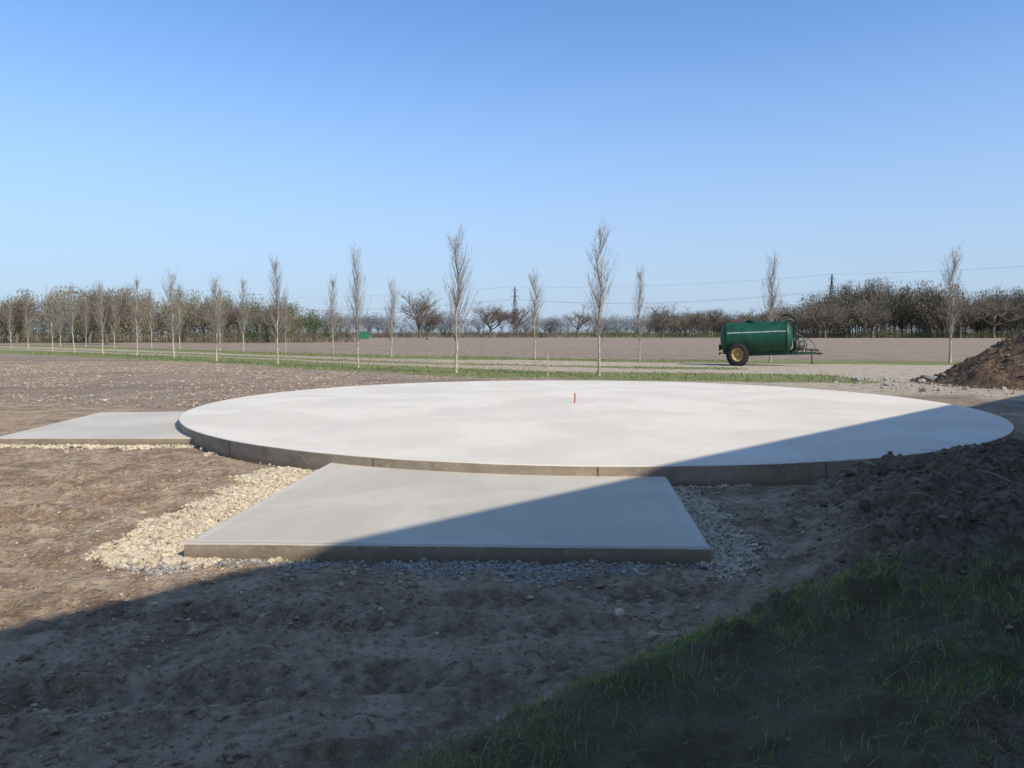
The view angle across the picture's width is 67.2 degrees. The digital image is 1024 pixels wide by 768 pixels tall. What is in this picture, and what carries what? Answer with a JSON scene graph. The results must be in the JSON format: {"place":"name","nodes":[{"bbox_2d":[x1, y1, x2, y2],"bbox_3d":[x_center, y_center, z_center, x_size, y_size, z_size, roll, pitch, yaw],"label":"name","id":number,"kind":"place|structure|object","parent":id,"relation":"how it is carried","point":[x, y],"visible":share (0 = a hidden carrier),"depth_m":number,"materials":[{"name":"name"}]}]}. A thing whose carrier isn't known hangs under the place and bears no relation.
{"place":"outdoors","nodes":[
{"label":"outdoors","id":0,"kind":"place"},
{"bbox_2d":[113,445,782,585],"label":"grey gravel","id":1,"kind":"structure","parent":0,"point":[167,569],"depth_m":6.10,"materials":[{"name":"grey gravel"}]},
{"bbox_2d":[15,351,908,382],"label":"verge grass","id":2,"kind":"structure","parent":0,"point":[326,364],"depth_m":44.98,"materials":[{"name":"green plant"}]},
{"bbox_2d":[0,333,1023,767],"bbox_3d":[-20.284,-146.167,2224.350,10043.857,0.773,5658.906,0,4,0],"label":"ground","id":3,"kind":"structure","parent":0,"point":[444,681],"depth_m":4.75,"materials":[{"name":"soil"}]},
{"bbox_2d":[3,296,17,348],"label":"poplar tree","id":4,"kind":"object","parent":3,"relation":"on","point":[10,322],"visible":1,"depth_m":88.20,"materials":[{"name":"grey plant"}]},
{"bbox_2d":[0,297,44,342],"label":"oak tree","id":5,"kind":"object","parent":3,"relation":"on","point":[19,314],"visible":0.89,"depth_m":138.72,"materials":[{"name":"brown plant"}]},
{"bbox_2d":[22,294,36,349],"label":"poplar tree","id":6,"kind":"object","parent":3,"relation":"on","point":[27,330],"visible":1,"depth_m":83.09,"materials":[{"name":"grey plant"}]},
{"bbox_2d":[44,287,62,350],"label":"poplar tree","id":7,"kind":"object","parent":3,"relation":"on","point":[52,319],"visible":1,"depth_m":77.52,"materials":[{"name":"grey plant"}]},
{"bbox_2d":[54,298,65,345],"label":"poplar tree","id":8,"kind":"object","parent":3,"relation":"on","point":[60,318],"visible":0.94,"depth_m":104.60,"materials":[{"name":"grey plant"}]},
{"bbox_2d":[62,281,81,352],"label":"poplar tree","id":9,"kind":"object","parent":3,"relation":"on","point":[68,298],"visible":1,"depth_m":72.14,"materials":[{"name":"grey plant"}]},
{"bbox_2d":[78,299,90,346],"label":"poplar tree","id":10,"kind":"object","parent":3,"relation":"on","point":[85,317],"visible":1,"depth_m":99.13,"materials":[{"name":"grey plant"}]},
{"bbox_2d":[60,287,127,342],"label":"oak tree","id":11,"kind":"object","parent":3,"relation":"on","point":[92,327],"visible":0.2,"depth_m":136.61,"materials":[{"name":"brown plant"}]},
{"bbox_2d":[0,412,193,445],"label":"rectangular concrete slab","id":12,"kind":"structure","parent":3,"relation":"on","point":[138,424],"depth_m":13.53,"materials":[{"name":"grey concrete"}]},
{"bbox_2d":[0,411,192,437],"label":"trowelled margin","id":13,"kind":"object","parent":12,"relation":"on","point":[81,437],"visible":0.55,"depth_m":12.74,"materials":[{"name":"concrete"}]},
{"bbox_2d":[90,281,111,353],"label":"poplar tree","id":14,"kind":"object","parent":3,"relation":"on","point":[99,294],"visible":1,"depth_m":66.71,"materials":[{"name":"grey plant"}]},
{"bbox_2d":[72,280,147,344],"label":"oak tree","id":15,"kind":"object","parent":3,"relation":"on","point":[92,308],"visible":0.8,"depth_m":117.33,"materials":[{"name":"brown plant"}]},
{"bbox_2d":[108,297,120,347],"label":"poplar tree","id":16,"kind":"object","parent":3,"relation":"on","point":[114,317],"visible":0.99,"depth_m":93.72,"materials":[{"name":"grey plant"}]},
{"bbox_2d":[124,273,144,355],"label":"poplar tree","id":17,"kind":"object","parent":3,"relation":"on","point":[135,311],"visible":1,"depth_m":61.44,"materials":[{"name":"grey plant"}]},
{"bbox_2d":[144,289,156,348],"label":"poplar tree","id":18,"kind":"object","parent":3,"relation":"on","point":[150,321],"visible":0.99,"depth_m":88.66,"materials":[{"name":"grey plant"}]},
{"bbox_2d":[159,269,185,357],"bbox_3d":[-24.918,-5.241,56.453,2.002,6.821,2.099,-2,3,-14],"label":"poplar tree","id":19,"kind":"object","parent":3,"relation":"on","point":[172,314],"visible":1,"depth_m":56.50,"materials":[{"name":"grey plant"}]},
{"bbox_2d":[0,285,349,342],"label":"woodland edge","id":20,"kind":"object","parent":3,"relation":"on","point":[160,313],"visible":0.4,"depth_m":153.79,"materials":[{"name":"brown plant"}]},
{"bbox_2d":[173,284,188,349],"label":"poplar tree","id":21,"kind":"object","parent":3,"relation":"on","point":[180,319],"visible":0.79,"depth_m":83.72,"materials":[{"name":"grey plant"}]},
{"bbox_2d":[203,273,227,360],"bbox_3d":[-19.547,-4.386,50.638,1.471,5.874,1.488,1,4,11],"label":"poplar tree","id":22,"kind":"object","parent":3,"relation":"on","point":[216,324],"visible":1,"depth_m":50.59,"materials":[{"name":"grey plant"}]},
{"bbox_2d":[213,287,227,350],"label":"poplar tree","id":23,"kind":"object","parent":3,"relation":"on","point":[220,296],"visible":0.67,"depth_m":77.82,"materials":[{"name":"grey plant"}]},
{"bbox_2d":[190,299,251,342],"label":"oak tree","id":24,"kind":"object","parent":3,"relation":"on","point":[231,319],"visible":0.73,"depth_m":137.65,"materials":[{"name":"brown plant"}]},
{"bbox_2d":[232,278,251,351],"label":"poplar tree","id":25,"kind":"object","parent":3,"relation":"on","point":[243,310],"visible":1,"depth_m":73.66,"materials":[{"name":"grey plant"}]},
{"bbox_2d":[245,302,295,342],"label":"oak tree","id":26,"kind":"object","parent":3,"relation":"on","point":[268,315],"visible":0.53,"depth_m":136.21,"materials":[{"name":"brown plant"}]},
{"bbox_2d":[261,253,290,363],"bbox_3d":[-13.898,-4.449,45.627,1.880,6.686,1.627,2,5,10],"label":"poplar tree","id":27,"kind":"object","parent":3,"relation":"on","point":[276,291],"visible":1,"depth_m":45.66,"materials":[{"name":"grey plant"}]},
{"bbox_2d":[0,361,561,411],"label":"field clods","id":28,"kind":"object","parent":3,"relation":"on","point":[75,368],"visible":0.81,"depth_m":31.73,"materials":[{"name":"brown soil"}]},
{"bbox_2d":[278,293,292,352],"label":"poplar tree","id":29,"kind":"object","parent":3,"relation":"on","point":[284,324],"visible":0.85,"depth_m":68.84,"materials":[{"name":"grey plant"}]},
{"bbox_2d":[321,274,342,354],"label":"poplar tree","id":30,"kind":"object","parent":3,"relation":"on","point":[332,303],"visible":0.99,"depth_m":63.82,"materials":[{"name":"grey plant"}]},
{"bbox_2d":[341,239,367,367],"bbox_3d":[-8.245,-4.179,40.518,1.558,6.821,1.486,-4,5,-32],"label":"poplar tree","id":31,"kind":"object","parent":3,"relation":"on","point":[356,301],"visible":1,"depth_m":40.54,"materials":[{"name":"grey plant"}]},
{"bbox_2d":[359,331,368,338],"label":"green shipping container","id":32,"kind":"object","parent":3,"relation":"on","point":[363,334],"visible":0.92,"depth_m":230.53,"materials":[{"name":"green metal"}]},
{"bbox_2d":[381,277,402,356],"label":"poplar tree","id":33,"kind":"object","parent":3,"relation":"on","point":[389,310],"visible":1,"depth_m":59.09,"materials":[{"name":"grey plant"}]},
{"bbox_2d":[395,288,445,337],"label":"oak tree","id":34,"kind":"object","parent":3,"relation":"on","point":[419,307],"visible":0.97,"depth_m":277.20,"materials":[{"name":"brown plant"}]},
{"bbox_2d":[0,443,841,635],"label":"limestone gravel","id":35,"kind":"structure","parent":3,"relation":"on","point":[139,546],"depth_m":7.27,"materials":[{"name":"beige gravel"}]},
{"bbox_2d":[408,307,445,339],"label":"oak tree","id":36,"kind":"object","parent":3,"relation":"on","point":[430,320],"visible":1,"depth_m":198.96,"materials":[{"name":"brown plant"}]},
{"bbox_2d":[184,463,711,564],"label":"rectangular concrete slab","id":37,"kind":"structure","parent":3,"relation":"on","point":[340,502],"depth_m":7.12,"materials":[{"name":"grey concrete"}]},
{"bbox_2d":[189,463,706,546],"bbox_3d":[-0.386,1.181,8.295,4.308,0.001,4.145,0,4,4],"label":"trowelled margin","id":38,"kind":"object","parent":37,"relation":"on","point":[692,530],"visible":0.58,"depth_m":6.42,"materials":[{"name":"concrete"}]},
{"bbox_2d":[0,458,910,767],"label":"soil clods","id":39,"kind":"object","parent":3,"relation":"on","point":[174,760],"visible":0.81,"depth_m":4.78,"materials":[{"name":"brown soil"}]},
{"bbox_2d":[441,223,476,372],"bbox_3d":[-2.454,-3.959,35.542,1.693,7.041,1.735,-3,5,-34],"label":"poplar tree","id":40,"kind":"object","parent":3,"relation":"on","point":[458,294],"visible":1,"depth_m":35.38,"materials":[{"name":"grey plant"}]},
{"bbox_2d":[471,298,514,337],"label":"oak tree","id":41,"kind":"object","parent":3,"relation":"on","point":[497,315],"visible":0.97,"depth_m":278.00,"materials":[{"name":"brown plant"}]},
{"bbox_2d":[0,324,1023,342],"bbox_3d":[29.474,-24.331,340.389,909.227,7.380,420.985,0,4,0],"label":"hedge","id":42,"kind":"object","parent":3,"relation":"on","point":[887,332],"visible":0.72,"depth_m":282.17,"materials":[{"name":"plant"}]},
{"bbox_2d":[1,310,1023,334],"bbox_3d":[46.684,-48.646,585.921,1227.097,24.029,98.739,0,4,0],"label":"woodland","id":43,"kind":"object","parent":3,"relation":"on","point":[379,323],"visible":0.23,"depth_m":577.27,"materials":[{"name":"brown plant"}]},
{"bbox_2d":[508,286,518,332],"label":"electricity pylon","id":44,"kind":"object","parent":3,"relation":"on","point":[514,300],"visible":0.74,"depth_m":795.55,"materials":[{"name":"metal"}]},
{"bbox_2d":[503,307,529,337],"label":"oak tree","id":45,"kind":"object","parent":3,"relation":"on","point":[512,318],"visible":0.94,"depth_m":282.29,"materials":[{"name":"brown plant"}]},
{"bbox_2d":[39,319,1023,342],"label":"evergreen bushes","id":46,"kind":"object","parent":3,"relation":"on","point":[539,336],"visible":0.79,"depth_m":140.80,"materials":[{"name":"green plant"}]},
{"bbox_2d":[523,269,546,358],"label":"poplar tree","id":47,"kind":"object","parent":3,"relation":"on","point":[533,315],"visible":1,"depth_m":54.25,"materials":[{"name":"grey plant"}]},
{"bbox_2d":[562,303,592,337],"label":"oak tree","id":48,"kind":"object","parent":3,"relation":"on","point":[583,320],"visible":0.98,"depth_m":282.38,"materials":[{"name":"brown plant"}]},
{"bbox_2d":[179,380,1013,486],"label":"round concrete slab","id":49,"kind":"structure","parent":3,"relation":"on","point":[683,434],"depth_m":12.91,"materials":[{"name":"white concrete"}]},
{"bbox_2d":[583,219,619,375],"bbox_3d":[3.913,-3.744,33.158,1.849,6.925,1.513,-3,5,-39],"label":"poplar tree","id":50,"kind":"object","parent":3,"relation":"on","point":[599,298],"visible":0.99,"depth_m":33.02,"materials":[{"name":"grey plant"}]},
{"bbox_2d":[631,263,652,360],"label":"poplar tree","id":51,"kind":"object","parent":3,"relation":"on","point":[638,309],"visible":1,"depth_m":50.46,"materials":[{"name":"grey plant"}]},
{"bbox_2d":[645,303,687,337],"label":"oak tree","id":52,"kind":"object","parent":3,"relation":"on","point":[664,316],"visible":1,"depth_m":277.90,"materials":[{"name":"brown plant"}]},
{"bbox_2d":[676,304,710,337],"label":"oak tree","id":53,"kind":"object","parent":3,"relation":"on","point":[698,318],"visible":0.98,"depth_m":279.10,"materials":[{"name":"brown plant"}]},
{"bbox_2d":[374,442,1023,767],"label":"dry straw","id":54,"kind":"object","parent":3,"relation":"on","point":[853,691],"visible":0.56,"depth_m":3.23,"materials":[{"name":"beige"}]},
{"bbox_2d":[694,307,725,337],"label":"oak tree","id":55,"kind":"object","parent":3,"relation":"on","point":[711,315],"visible":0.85,"depth_m":281.02,"materials":[{"name":"brown plant"}]},
{"bbox_2d":[412,438,1023,767],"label":"bank clods","id":56,"kind":"object","parent":3,"relation":"on","point":[863,504],"visible":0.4,"depth_m":6.89,"materials":[{"name":"brown soil"}]},
{"bbox_2d":[730,310,762,322],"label":"oak tree","id":57,"kind":"object","parent":3,"relation":"on","point":[742,318],"visible":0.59,"depth_m":283.36,"materials":[{"name":"brown plant"}]},
{"bbox_2d":[719,314,822,365],"bbox_3d":[14.613,-2.485,43.641,5.602,2.899,2.384,-1,3,16],"label":"slurry tanker","id":58,"kind":"object","parent":3,"relation":"on","point":[741,343],"visible":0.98,"depth_m":43.11,"materials":[{"name":"green paint"}]},
{"bbox_2d":[759,247,788,361],"bbox_3d":[16.339,-4.894,48.166,1.887,7.241,1.800,1,3,4],"label":"poplar tree","id":59,"kind":"object","parent":3,"relation":"on","point":[772,299],"visible":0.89,"depth_m":48.08,"materials":[{"name":"grey plant"}]},
{"bbox_2d":[796,301,850,337],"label":"oak tree","id":60,"kind":"object","parent":3,"relation":"on","point":[829,314],"visible":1,"depth_m":275.01,"materials":[{"name":"brown plant"}]},
{"bbox_2d":[828,274,835,296],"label":"electricity pylon","id":61,"kind":"object","parent":3,"relation":"on","point":[831,278],"visible":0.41,"depth_m":625.43,"materials":[{"name":"metal"}]},
{"bbox_2d":[218,266,1022,310],"bbox_3d":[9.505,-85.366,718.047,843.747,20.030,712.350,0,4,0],"label":"power lines","id":62,"kind":"object","parent":61,"relation":"attached to","point":[656,302],"visible":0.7,"depth_m":707.70,"materials":[{"name":"grey metal"}]},
{"bbox_2d":[641,277,1023,337],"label":"distant woodland","id":63,"kind":"object","parent":3,"relation":"on","point":[912,309],"visible":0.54,"depth_m":293.74,"materials":[{"name":"brown plant"}]},
{"bbox_2d":[853,295,892,337],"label":"oak tree","id":64,"kind":"object","parent":3,"relation":"on","point":[869,315],"visible":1,"depth_m":272.12,"materials":[{"name":"brown plant"}]},
{"bbox_2d":[808,377,1017,395],"bbox_3d":[14.748,0.040,26.835,6.484,0.197,8.602,0,4,0],"label":"rubble","id":65,"kind":"object","parent":3,"relation":"on","point":[885,380],"visible":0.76,"depth_m":26.40,"materials":[{"name":"grey stone"}]},
{"bbox_2d":[836,449,1010,496],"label":"dead twigs","id":66,"kind":"object","parent":3,"relation":"on","point":[921,492],"visible":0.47,"depth_m":7.45,"materials":[{"name":"beige wood"}]},
{"bbox_2d":[917,375,937,382],"bbox_3d":[15.614,-0.176,29.034,1.208,0.326,0.492,-2,4,-32],"label":"boulder","id":67,"kind":"object","parent":3,"relation":"on","point":[923,378],"visible":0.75,"depth_m":28.88,"materials":[{"name":"grey stone"}]},
{"bbox_2d":[936,244,971,362],"bbox_3d":[27.017,-4.938,47.184,1.920,7.457,1.878,0,4,-1],"label":"poplar tree","id":68,"kind":"object","parent":3,"relation":"on","point":[953,304],"visible":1,"depth_m":47.08,"materials":[{"name":"grey plant"}]},
{"bbox_2d":[938,294,986,337],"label":"oak tree","id":69,"kind":"object","parent":3,"relation":"on","point":[967,316],"visible":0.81,"depth_m":270.48,"materials":[{"name":"brown plant"}]},
{"bbox_2d":[909,331,1023,389],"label":"soil heap","id":70,"kind":"object","parent":3,"relation":"on","point":[998,365],"visible":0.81,"depth_m":27.08,"materials":[{"name":"brown soil"}]},
{"bbox_2d":[965,284,1023,337],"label":"oak tree","id":71,"kind":"object","parent":3,"relation":"on","point":[987,308],"visible":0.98,"depth_m":271.05,"materials":[{"name":"brown plant"}]},
{"bbox_2d":[0,0,1023,332],"label":"sky","id":72,"kind":"structure","parent":0,"point":[196,140],"materials":[{"name":"blue"}]},
{"bbox_2d":[280,524,1023,767],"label":"grass","id":73,"kind":"structure","parent":0,"point":[688,639],"depth_m":3.31,"materials":[{"name":"green plant"}]}
]}

